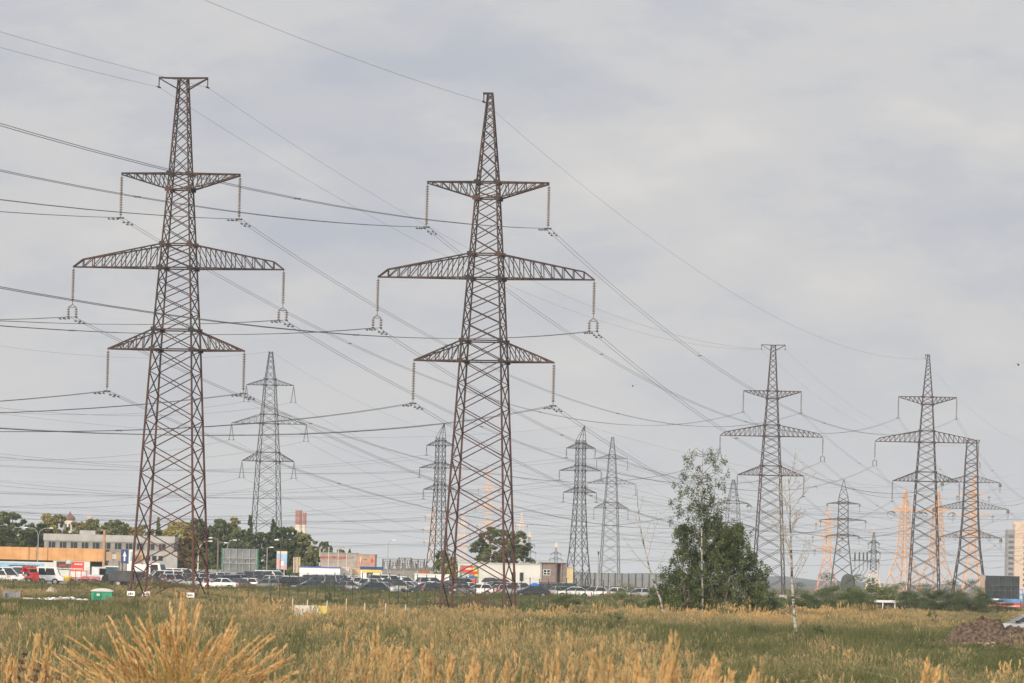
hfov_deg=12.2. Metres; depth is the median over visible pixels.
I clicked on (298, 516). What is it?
chimney
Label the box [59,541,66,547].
window
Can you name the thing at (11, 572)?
parked van
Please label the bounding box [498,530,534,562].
leafy tree
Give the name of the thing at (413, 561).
substation gantry
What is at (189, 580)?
parked car
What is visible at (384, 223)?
power line
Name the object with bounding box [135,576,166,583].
parked car
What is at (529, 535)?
grey pylon
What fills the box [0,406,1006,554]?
power line
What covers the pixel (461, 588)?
parked car
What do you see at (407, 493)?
power line
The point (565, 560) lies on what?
power line
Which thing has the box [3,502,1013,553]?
power line
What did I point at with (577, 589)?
parked car
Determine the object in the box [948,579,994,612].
shrub
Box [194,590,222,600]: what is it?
shrub
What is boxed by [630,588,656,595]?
parked car
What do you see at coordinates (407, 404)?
power line
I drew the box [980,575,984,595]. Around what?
advertising totem
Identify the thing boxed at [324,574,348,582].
parked van
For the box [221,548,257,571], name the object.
billboard
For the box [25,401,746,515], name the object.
power line
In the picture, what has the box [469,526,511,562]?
leafy tree
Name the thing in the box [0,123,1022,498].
power line
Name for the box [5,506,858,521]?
power line
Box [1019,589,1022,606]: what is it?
price sign
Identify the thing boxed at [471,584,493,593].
parked car
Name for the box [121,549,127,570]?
arrow sign
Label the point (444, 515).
power line
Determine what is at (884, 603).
white shelter
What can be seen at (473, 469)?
power line
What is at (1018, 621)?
parked car
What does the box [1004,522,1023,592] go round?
apartment tower
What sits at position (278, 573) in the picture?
parked van
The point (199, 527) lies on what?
leafy tree
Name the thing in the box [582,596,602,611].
shrub
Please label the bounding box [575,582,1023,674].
ground
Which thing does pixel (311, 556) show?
leafy tree
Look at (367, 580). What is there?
parked suv
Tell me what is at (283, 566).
poster stand
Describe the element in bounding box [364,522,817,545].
power line
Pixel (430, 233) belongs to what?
power line
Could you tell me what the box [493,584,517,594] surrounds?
parked car
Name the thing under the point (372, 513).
power line
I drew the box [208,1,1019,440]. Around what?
power line
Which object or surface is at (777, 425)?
lattice pylon
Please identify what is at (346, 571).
sales cabin
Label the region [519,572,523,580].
window
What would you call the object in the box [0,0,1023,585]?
sky
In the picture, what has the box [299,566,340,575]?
sales cabin
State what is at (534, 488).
power line
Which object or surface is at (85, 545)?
window
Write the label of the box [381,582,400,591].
parked car
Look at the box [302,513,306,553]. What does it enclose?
chimney
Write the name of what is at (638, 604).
shrub
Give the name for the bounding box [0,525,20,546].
leafy tree
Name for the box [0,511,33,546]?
leafy tree
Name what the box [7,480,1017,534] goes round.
power line
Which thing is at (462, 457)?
power line
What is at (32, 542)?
leafy tree
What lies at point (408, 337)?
power line
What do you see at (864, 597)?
shrub
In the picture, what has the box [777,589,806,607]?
shrub
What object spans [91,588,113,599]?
green booth
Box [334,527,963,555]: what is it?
power line
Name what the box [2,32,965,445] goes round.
power line
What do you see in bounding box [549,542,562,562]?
grey pylon
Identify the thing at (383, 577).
parked van
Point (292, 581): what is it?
parked suv
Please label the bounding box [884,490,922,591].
orange pylon
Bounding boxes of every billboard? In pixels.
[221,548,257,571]
[985,575,1019,598]
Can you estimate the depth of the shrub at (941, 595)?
544.71 m
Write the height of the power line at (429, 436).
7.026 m
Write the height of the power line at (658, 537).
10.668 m
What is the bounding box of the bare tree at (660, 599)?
[617,485,674,611]
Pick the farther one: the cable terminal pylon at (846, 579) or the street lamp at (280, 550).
the cable terminal pylon at (846, 579)
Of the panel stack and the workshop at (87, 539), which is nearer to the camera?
the panel stack
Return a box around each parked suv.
[159,574,186,584]
[182,573,196,579]
[195,573,215,580]
[210,572,229,574]
[212,575,237,580]
[227,574,247,577]
[262,575,281,579]
[275,577,300,586]
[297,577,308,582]
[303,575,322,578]
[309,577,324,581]
[347,577,361,582]
[357,578,382,584]
[384,579,413,590]
[398,576,419,583]
[415,577,440,582]
[444,581,465,586]
[449,578,471,581]
[487,581,505,586]
[506,582,529,589]
[540,583,560,589]
[558,583,576,587]
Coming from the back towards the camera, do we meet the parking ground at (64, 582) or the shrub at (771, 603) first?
the parking ground at (64, 582)
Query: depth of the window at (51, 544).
801.11 m
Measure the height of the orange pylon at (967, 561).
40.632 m
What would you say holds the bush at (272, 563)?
on the ground at (970, 593)
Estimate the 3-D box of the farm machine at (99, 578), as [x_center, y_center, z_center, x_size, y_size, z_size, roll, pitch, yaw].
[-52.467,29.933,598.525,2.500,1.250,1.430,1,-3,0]
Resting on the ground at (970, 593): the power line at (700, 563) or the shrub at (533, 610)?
the shrub at (533, 610)
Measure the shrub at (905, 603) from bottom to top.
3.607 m
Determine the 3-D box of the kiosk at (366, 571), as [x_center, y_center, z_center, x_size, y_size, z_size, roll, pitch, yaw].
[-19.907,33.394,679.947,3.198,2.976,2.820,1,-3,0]
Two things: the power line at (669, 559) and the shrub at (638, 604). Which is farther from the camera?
the power line at (669, 559)
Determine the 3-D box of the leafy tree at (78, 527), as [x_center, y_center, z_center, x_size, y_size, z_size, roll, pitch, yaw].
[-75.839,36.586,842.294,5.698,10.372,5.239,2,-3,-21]
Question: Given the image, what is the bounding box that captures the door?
[94,592,101,599]
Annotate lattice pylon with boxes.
[67,77,287,599]
[228,352,308,555]
[371,92,598,613]
[418,424,461,571]
[559,426,602,585]
[586,437,636,585]
[717,344,824,598]
[872,354,980,601]
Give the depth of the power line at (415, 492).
1318.26 m
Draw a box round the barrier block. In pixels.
[294,605,327,615]
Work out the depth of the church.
1497.52 m
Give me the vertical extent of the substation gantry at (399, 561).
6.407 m
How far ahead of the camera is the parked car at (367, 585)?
585.67 m
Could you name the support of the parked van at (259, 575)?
on the parking ground at (64, 582)
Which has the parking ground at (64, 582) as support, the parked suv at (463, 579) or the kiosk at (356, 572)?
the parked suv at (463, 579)
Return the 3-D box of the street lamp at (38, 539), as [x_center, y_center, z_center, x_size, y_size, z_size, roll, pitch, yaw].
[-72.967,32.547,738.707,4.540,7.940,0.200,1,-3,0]
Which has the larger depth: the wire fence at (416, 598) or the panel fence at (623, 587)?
the panel fence at (623, 587)
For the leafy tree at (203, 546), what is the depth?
822.48 m
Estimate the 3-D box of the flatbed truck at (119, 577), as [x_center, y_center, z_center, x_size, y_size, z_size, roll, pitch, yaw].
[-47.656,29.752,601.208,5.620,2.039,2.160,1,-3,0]
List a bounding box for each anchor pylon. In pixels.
[715,480,756,589]
[931,440,1008,594]
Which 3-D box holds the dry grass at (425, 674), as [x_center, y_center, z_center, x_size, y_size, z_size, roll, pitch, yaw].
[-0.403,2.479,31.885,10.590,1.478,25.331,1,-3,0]
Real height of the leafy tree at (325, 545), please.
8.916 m
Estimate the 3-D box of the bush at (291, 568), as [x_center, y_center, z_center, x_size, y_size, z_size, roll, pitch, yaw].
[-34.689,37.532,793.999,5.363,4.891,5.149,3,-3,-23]
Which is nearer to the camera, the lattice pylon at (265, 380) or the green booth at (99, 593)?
the green booth at (99, 593)
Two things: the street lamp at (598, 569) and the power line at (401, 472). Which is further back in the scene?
the power line at (401, 472)
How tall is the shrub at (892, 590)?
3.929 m
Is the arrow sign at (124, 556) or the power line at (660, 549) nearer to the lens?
the arrow sign at (124, 556)
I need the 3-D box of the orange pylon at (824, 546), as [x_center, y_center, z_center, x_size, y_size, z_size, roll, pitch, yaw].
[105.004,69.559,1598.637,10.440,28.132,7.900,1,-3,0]
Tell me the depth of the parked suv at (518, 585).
605.35 m
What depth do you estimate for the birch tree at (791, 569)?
265.74 m
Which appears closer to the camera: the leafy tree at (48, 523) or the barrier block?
the barrier block
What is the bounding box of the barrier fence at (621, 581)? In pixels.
[566,572,689,589]
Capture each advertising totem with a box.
[129,549,132,563]
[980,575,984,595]
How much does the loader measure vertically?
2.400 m
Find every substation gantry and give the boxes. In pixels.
[382,559,397,570]
[388,563,416,572]
[398,557,411,570]
[410,559,424,570]
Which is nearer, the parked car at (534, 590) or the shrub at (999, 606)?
the shrub at (999, 606)
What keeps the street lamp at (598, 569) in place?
on the parking ground at (64, 582)
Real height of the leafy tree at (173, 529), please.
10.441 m
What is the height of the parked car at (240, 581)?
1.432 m
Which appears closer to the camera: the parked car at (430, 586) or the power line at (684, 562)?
the parked car at (430, 586)
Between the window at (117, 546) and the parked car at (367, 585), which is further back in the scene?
the window at (117, 546)
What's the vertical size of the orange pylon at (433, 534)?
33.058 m
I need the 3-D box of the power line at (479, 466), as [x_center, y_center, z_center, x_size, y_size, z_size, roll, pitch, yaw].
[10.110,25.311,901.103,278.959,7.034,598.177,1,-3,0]
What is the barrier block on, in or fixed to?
on the ground at (970, 593)
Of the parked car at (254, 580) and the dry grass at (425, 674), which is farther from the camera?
the parked car at (254, 580)
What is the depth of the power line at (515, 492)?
1899.02 m
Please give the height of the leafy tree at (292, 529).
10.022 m
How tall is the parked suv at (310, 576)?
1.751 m
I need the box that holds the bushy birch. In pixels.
[643,446,778,613]
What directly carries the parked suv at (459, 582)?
on the parking ground at (64, 582)
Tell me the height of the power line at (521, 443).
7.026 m
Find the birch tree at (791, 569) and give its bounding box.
[759,451,816,634]
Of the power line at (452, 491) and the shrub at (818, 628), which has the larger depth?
the power line at (452, 491)
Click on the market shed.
(94, 557)
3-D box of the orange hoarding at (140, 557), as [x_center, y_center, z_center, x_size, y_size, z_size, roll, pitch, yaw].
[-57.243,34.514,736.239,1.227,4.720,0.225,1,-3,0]
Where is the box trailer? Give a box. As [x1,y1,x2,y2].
[414,573,449,582]
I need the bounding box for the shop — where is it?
[319,552,376,574]
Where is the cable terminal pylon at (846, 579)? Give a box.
[819,480,867,590]
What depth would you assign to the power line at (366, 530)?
1562.77 m
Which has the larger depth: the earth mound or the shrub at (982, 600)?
the shrub at (982, 600)
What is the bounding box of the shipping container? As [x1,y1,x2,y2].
[419,570,429,573]
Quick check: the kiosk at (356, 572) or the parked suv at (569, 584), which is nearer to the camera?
the parked suv at (569, 584)
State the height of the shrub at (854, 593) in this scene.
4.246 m
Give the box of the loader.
[20,566,40,581]
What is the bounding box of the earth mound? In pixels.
[942,615,1023,645]
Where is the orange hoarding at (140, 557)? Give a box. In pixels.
[135,551,142,563]
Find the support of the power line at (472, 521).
hanging from the orange pylon at (485, 505)
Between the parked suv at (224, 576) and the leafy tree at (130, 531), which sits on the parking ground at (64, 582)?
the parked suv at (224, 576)
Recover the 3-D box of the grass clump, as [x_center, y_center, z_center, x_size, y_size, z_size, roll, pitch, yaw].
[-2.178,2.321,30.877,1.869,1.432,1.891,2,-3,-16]
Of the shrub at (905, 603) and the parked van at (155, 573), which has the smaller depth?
the shrub at (905, 603)
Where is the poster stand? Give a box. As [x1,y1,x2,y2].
[276,551,286,574]
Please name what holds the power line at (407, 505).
hanging from the lattice pylon at (442, 439)
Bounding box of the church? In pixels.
[64,512,74,532]
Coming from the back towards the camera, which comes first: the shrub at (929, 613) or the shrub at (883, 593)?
the shrub at (883, 593)
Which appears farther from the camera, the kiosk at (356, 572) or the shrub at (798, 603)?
the kiosk at (356, 572)
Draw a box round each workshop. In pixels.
[43,524,179,570]
[457,558,541,584]
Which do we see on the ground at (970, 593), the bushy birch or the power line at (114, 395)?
the bushy birch
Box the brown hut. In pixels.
[539,562,567,582]
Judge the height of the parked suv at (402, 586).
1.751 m
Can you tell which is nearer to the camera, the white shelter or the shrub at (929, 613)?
the shrub at (929, 613)
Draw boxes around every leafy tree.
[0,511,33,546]
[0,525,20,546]
[15,523,45,547]
[33,513,59,547]
[47,514,72,533]
[71,521,85,533]
[82,519,102,534]
[100,519,126,534]
[113,521,128,534]
[126,526,134,535]
[137,524,154,535]
[155,529,166,535]
[162,521,201,568]
[179,533,205,568]
[189,517,212,565]
[202,518,231,569]
[202,525,224,564]
[216,517,244,556]
[225,528,259,561]
[251,532,275,569]
[262,526,294,575]
[278,526,306,574]
[287,533,320,566]
[316,541,331,565]
[433,550,451,573]
[444,556,457,579]
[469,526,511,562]
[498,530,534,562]
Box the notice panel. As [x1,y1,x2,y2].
[106,552,120,570]
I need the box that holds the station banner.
[987,598,1022,607]
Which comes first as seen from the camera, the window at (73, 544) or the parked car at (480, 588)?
the parked car at (480, 588)
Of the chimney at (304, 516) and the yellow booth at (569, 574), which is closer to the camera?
the yellow booth at (569, 574)
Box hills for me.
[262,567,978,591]
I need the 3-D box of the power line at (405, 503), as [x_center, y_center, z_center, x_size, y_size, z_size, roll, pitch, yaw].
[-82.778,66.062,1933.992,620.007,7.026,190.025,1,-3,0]
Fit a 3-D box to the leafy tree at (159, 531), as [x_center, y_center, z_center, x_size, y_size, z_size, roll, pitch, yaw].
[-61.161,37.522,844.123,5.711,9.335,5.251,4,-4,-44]
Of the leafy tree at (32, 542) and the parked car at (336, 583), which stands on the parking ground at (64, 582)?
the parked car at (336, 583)
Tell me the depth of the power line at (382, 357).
517.69 m
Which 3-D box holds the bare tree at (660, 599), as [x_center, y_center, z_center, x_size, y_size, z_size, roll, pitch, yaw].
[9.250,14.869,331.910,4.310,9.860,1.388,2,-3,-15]
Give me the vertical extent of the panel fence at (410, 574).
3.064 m
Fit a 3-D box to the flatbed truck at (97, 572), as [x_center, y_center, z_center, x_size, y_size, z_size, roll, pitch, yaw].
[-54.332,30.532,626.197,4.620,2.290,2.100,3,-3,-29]
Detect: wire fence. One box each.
[12,579,160,591]
[270,571,603,606]
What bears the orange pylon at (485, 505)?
on the ground at (970, 593)
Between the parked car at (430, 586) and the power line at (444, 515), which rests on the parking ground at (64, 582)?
the parked car at (430, 586)
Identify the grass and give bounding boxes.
[0,576,1023,682]
[0,622,994,682]
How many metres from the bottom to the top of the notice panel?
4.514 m
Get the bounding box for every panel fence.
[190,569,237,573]
[382,570,455,580]
[578,585,663,592]
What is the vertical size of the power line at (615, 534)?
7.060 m
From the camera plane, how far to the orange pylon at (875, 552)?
1747.82 m
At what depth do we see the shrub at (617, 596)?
409.03 m
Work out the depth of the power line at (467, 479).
890.91 m
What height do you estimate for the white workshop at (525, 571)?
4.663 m
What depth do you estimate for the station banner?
746.00 m
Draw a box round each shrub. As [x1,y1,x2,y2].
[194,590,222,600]
[324,590,331,600]
[464,597,481,608]
[518,600,543,612]
[539,584,586,613]
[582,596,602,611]
[600,583,645,608]
[606,604,626,622]
[633,594,650,608]
[714,603,734,616]
[744,585,782,614]
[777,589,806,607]
[782,582,823,610]
[797,573,852,609]
[813,625,823,632]
[831,574,882,611]
[844,576,903,601]
[848,584,877,607]
[877,581,923,607]
[890,583,947,609]
[917,579,979,612]
[927,606,937,622]
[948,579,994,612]
[976,594,1023,612]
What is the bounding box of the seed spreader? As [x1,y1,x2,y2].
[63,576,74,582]
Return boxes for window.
[48,541,55,547]
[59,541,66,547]
[70,541,77,547]
[81,542,88,548]
[92,542,99,548]
[105,542,110,549]
[114,542,121,549]
[125,543,132,549]
[136,543,143,549]
[147,543,154,550]
[158,543,165,550]
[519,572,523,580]
[543,569,549,574]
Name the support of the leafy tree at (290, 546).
on the ground at (970, 593)
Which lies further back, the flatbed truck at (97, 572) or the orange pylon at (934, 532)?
the orange pylon at (934, 532)
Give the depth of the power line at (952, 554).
1551.91 m
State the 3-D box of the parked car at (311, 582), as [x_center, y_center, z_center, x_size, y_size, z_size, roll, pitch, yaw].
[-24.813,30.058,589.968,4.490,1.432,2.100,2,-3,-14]
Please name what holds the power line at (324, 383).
hanging from the lattice pylon at (191, 329)
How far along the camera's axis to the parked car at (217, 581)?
589.19 m
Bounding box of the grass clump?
[19,591,303,682]
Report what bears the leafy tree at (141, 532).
on the ground at (970, 593)
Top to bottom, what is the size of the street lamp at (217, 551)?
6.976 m
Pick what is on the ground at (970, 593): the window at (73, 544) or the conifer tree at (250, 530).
the conifer tree at (250, 530)
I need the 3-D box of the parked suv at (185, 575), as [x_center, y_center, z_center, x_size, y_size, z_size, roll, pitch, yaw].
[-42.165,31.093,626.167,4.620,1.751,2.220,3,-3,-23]
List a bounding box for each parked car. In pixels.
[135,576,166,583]
[179,577,210,585]
[201,578,239,587]
[231,578,252,585]
[242,578,259,583]
[253,579,280,586]
[291,580,326,588]
[321,581,345,589]
[339,581,359,590]
[351,582,388,591]
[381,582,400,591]
[403,581,416,591]
[405,583,424,592]
[421,583,455,593]
[448,584,476,593]
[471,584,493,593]
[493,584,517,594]
[513,586,550,595]
[549,586,567,594]
[554,587,591,596]
[586,587,609,596]
[608,587,636,594]
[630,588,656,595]
[1003,614,1023,627]
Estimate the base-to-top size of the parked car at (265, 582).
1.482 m
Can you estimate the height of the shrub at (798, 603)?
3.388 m
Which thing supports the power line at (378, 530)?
attached to the orange pylon at (824, 546)
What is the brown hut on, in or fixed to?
on the ground at (970, 593)
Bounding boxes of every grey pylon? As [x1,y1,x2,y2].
[524,531,535,562]
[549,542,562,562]
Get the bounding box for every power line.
[0,47,944,445]
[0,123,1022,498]
[0,169,1020,505]
[0,199,997,498]
[0,211,934,497]
[0,286,1022,525]
[0,317,932,529]
[0,320,1006,531]
[0,325,1012,540]
[0,391,935,560]
[0,393,994,561]
[0,403,1023,567]
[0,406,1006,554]
[0,441,762,535]
[0,455,996,513]
[0,477,761,555]
[0,478,673,546]
[0,478,1020,532]
[0,492,982,519]
[0,499,995,550]
[1,506,822,520]
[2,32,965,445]
[3,346,767,490]
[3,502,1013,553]
[5,402,784,517]
[5,423,1010,487]
[5,457,1016,515]
[5,479,825,492]
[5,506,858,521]
[6,456,1021,513]
[6,502,1023,552]
[7,414,1023,489]
[7,454,1016,516]
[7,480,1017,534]
[8,481,1023,535]
[8,509,914,536]
[12,499,1023,550]
[13,471,974,497]
[13,477,995,531]
[18,490,925,518]
[21,503,801,533]
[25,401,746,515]
[26,508,920,536]
[29,518,800,546]
[42,487,823,516]
[48,502,1011,525]
[49,504,834,533]
[57,441,750,530]
[80,521,840,547]
[128,518,1008,540]
[152,526,1023,555]
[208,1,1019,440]
[282,517,1021,540]
[321,543,1019,565]
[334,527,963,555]
[337,530,1015,553]
[352,542,1013,565]
[362,530,1023,552]
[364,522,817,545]
[393,551,806,560]
[430,523,862,546]
[439,540,852,570]
[863,539,1005,556]
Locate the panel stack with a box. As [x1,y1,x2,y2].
[3,590,20,597]
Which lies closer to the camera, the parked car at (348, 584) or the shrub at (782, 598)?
the shrub at (782, 598)
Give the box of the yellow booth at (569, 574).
[566,567,573,582]
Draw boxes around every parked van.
[0,567,23,580]
[13,566,26,577]
[150,570,182,576]
[166,568,191,572]
[243,571,270,580]
[254,570,284,575]
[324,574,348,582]
[368,574,399,580]
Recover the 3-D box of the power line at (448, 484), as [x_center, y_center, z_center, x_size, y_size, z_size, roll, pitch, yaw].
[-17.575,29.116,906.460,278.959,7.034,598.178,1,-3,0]
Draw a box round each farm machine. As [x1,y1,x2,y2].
[69,570,87,581]
[82,576,100,582]
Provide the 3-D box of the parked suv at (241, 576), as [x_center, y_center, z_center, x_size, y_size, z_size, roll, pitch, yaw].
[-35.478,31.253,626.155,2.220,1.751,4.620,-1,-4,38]
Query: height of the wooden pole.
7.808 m
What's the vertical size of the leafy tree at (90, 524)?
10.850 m
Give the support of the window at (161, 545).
in the workshop at (87, 539)
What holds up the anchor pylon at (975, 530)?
on the ground at (970, 593)
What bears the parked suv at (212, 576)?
on the parking ground at (64, 582)
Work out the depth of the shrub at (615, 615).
299.54 m
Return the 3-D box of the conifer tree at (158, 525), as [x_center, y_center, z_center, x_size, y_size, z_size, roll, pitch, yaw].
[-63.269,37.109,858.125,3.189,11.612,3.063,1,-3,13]
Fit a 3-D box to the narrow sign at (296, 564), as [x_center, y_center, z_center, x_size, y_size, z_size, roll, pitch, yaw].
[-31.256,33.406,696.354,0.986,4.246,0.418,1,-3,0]
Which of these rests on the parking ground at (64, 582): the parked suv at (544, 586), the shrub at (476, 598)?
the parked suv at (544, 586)
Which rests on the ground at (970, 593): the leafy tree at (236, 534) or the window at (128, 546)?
the leafy tree at (236, 534)
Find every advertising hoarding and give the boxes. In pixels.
[0,561,52,567]
[53,561,89,576]
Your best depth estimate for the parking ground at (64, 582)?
635.60 m
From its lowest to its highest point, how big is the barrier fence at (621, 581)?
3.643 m
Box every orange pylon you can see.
[422,502,442,571]
[456,512,470,571]
[475,469,501,561]
[515,513,528,562]
[812,508,842,590]
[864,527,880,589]
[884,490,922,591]
[915,491,957,593]
[952,474,993,592]
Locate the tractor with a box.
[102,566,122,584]
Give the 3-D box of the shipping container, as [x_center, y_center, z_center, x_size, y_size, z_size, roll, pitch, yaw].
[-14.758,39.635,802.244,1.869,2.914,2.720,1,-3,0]
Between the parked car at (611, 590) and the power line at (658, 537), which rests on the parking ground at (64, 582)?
the parked car at (611, 590)
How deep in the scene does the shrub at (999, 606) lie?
578.30 m
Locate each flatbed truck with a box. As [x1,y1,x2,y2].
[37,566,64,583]
[76,567,105,581]
[108,570,148,584]
[127,563,165,573]
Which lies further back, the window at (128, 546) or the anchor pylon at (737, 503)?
the anchor pylon at (737, 503)
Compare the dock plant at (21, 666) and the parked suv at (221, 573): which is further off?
the parked suv at (221, 573)
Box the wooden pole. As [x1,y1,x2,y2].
[101,530,105,566]
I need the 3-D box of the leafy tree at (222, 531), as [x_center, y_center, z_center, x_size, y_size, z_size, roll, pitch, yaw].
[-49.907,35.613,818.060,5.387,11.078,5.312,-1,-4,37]
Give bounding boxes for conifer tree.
[155,517,160,535]
[247,515,254,548]
[267,519,279,570]
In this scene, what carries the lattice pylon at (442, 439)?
on the ground at (970, 593)
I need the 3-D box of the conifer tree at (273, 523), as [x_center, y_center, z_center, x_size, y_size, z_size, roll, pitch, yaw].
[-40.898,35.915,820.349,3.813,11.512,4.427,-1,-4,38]
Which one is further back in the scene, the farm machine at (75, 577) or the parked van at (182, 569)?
the parked van at (182, 569)
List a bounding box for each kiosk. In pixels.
[352,569,360,576]
[360,566,382,577]
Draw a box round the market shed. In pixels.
[0,547,108,574]
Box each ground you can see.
[47,578,402,591]
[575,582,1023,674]
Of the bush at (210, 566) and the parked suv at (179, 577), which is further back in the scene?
the bush at (210, 566)
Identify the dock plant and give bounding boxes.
[4,659,43,682]
[10,653,28,682]
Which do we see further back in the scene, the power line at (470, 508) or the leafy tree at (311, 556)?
the power line at (470, 508)
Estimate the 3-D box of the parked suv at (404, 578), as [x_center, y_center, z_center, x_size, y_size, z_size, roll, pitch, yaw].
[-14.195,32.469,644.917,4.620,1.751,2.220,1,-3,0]
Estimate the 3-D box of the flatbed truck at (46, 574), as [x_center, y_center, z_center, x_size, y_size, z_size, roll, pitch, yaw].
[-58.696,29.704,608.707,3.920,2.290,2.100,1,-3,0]
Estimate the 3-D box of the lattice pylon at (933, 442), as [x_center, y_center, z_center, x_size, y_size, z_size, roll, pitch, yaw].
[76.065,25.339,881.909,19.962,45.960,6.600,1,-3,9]
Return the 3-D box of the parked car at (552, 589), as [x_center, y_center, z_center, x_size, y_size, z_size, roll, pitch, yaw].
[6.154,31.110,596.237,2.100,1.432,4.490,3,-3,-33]
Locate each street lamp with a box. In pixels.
[24,527,52,561]
[209,537,226,571]
[275,539,280,565]
[597,551,599,586]
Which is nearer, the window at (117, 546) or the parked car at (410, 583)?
the parked car at (410, 583)
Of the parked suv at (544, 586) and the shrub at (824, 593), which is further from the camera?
the parked suv at (544, 586)
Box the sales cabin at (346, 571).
[341,567,349,574]
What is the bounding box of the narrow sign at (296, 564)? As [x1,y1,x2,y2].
[293,557,299,575]
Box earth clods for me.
[945,642,1013,646]
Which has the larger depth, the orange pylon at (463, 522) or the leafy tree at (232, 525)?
the orange pylon at (463, 522)
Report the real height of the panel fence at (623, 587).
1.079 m
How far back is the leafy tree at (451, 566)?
750.93 m
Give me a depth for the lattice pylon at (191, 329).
422.59 m
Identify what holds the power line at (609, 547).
attached to the orange pylon at (824, 546)
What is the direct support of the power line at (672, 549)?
hanging from the orange pylon at (485, 505)
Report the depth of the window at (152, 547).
801.11 m
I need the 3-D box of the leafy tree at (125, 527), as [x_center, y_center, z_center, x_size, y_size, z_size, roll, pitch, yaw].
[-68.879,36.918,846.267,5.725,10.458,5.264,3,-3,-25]
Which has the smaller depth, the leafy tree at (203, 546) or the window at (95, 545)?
the window at (95, 545)
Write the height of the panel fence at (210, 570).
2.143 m
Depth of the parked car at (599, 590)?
587.85 m
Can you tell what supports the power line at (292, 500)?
hanging from the lattice pylon at (616, 502)
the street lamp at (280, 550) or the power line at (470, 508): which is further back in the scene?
the power line at (470, 508)
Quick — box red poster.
[459,564,478,583]
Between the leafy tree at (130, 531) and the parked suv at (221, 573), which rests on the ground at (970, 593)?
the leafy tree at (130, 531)
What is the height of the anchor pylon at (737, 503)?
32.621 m
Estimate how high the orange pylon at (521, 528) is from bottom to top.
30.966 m
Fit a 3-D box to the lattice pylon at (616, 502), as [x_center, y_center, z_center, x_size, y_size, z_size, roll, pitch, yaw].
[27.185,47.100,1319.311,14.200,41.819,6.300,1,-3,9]
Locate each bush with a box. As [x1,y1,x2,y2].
[185,551,220,569]
[258,555,277,570]
[287,554,308,575]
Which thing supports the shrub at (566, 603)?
on the ground at (970, 593)
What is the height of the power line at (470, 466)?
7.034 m
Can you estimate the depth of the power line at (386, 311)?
469.59 m
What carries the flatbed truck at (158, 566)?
on the parking ground at (64, 582)
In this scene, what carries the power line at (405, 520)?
hanging from the anchor pylon at (737, 503)
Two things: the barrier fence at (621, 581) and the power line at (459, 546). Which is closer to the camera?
the barrier fence at (621, 581)
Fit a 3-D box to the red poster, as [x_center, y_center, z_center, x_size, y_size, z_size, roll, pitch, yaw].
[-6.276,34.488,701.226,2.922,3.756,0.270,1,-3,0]
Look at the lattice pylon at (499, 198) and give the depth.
415.46 m
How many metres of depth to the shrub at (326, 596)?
451.24 m
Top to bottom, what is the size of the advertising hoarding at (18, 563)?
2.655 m
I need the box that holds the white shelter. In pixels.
[875,600,900,609]
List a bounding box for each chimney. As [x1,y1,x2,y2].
[295,510,301,532]
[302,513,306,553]
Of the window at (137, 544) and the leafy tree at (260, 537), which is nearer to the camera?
the window at (137, 544)

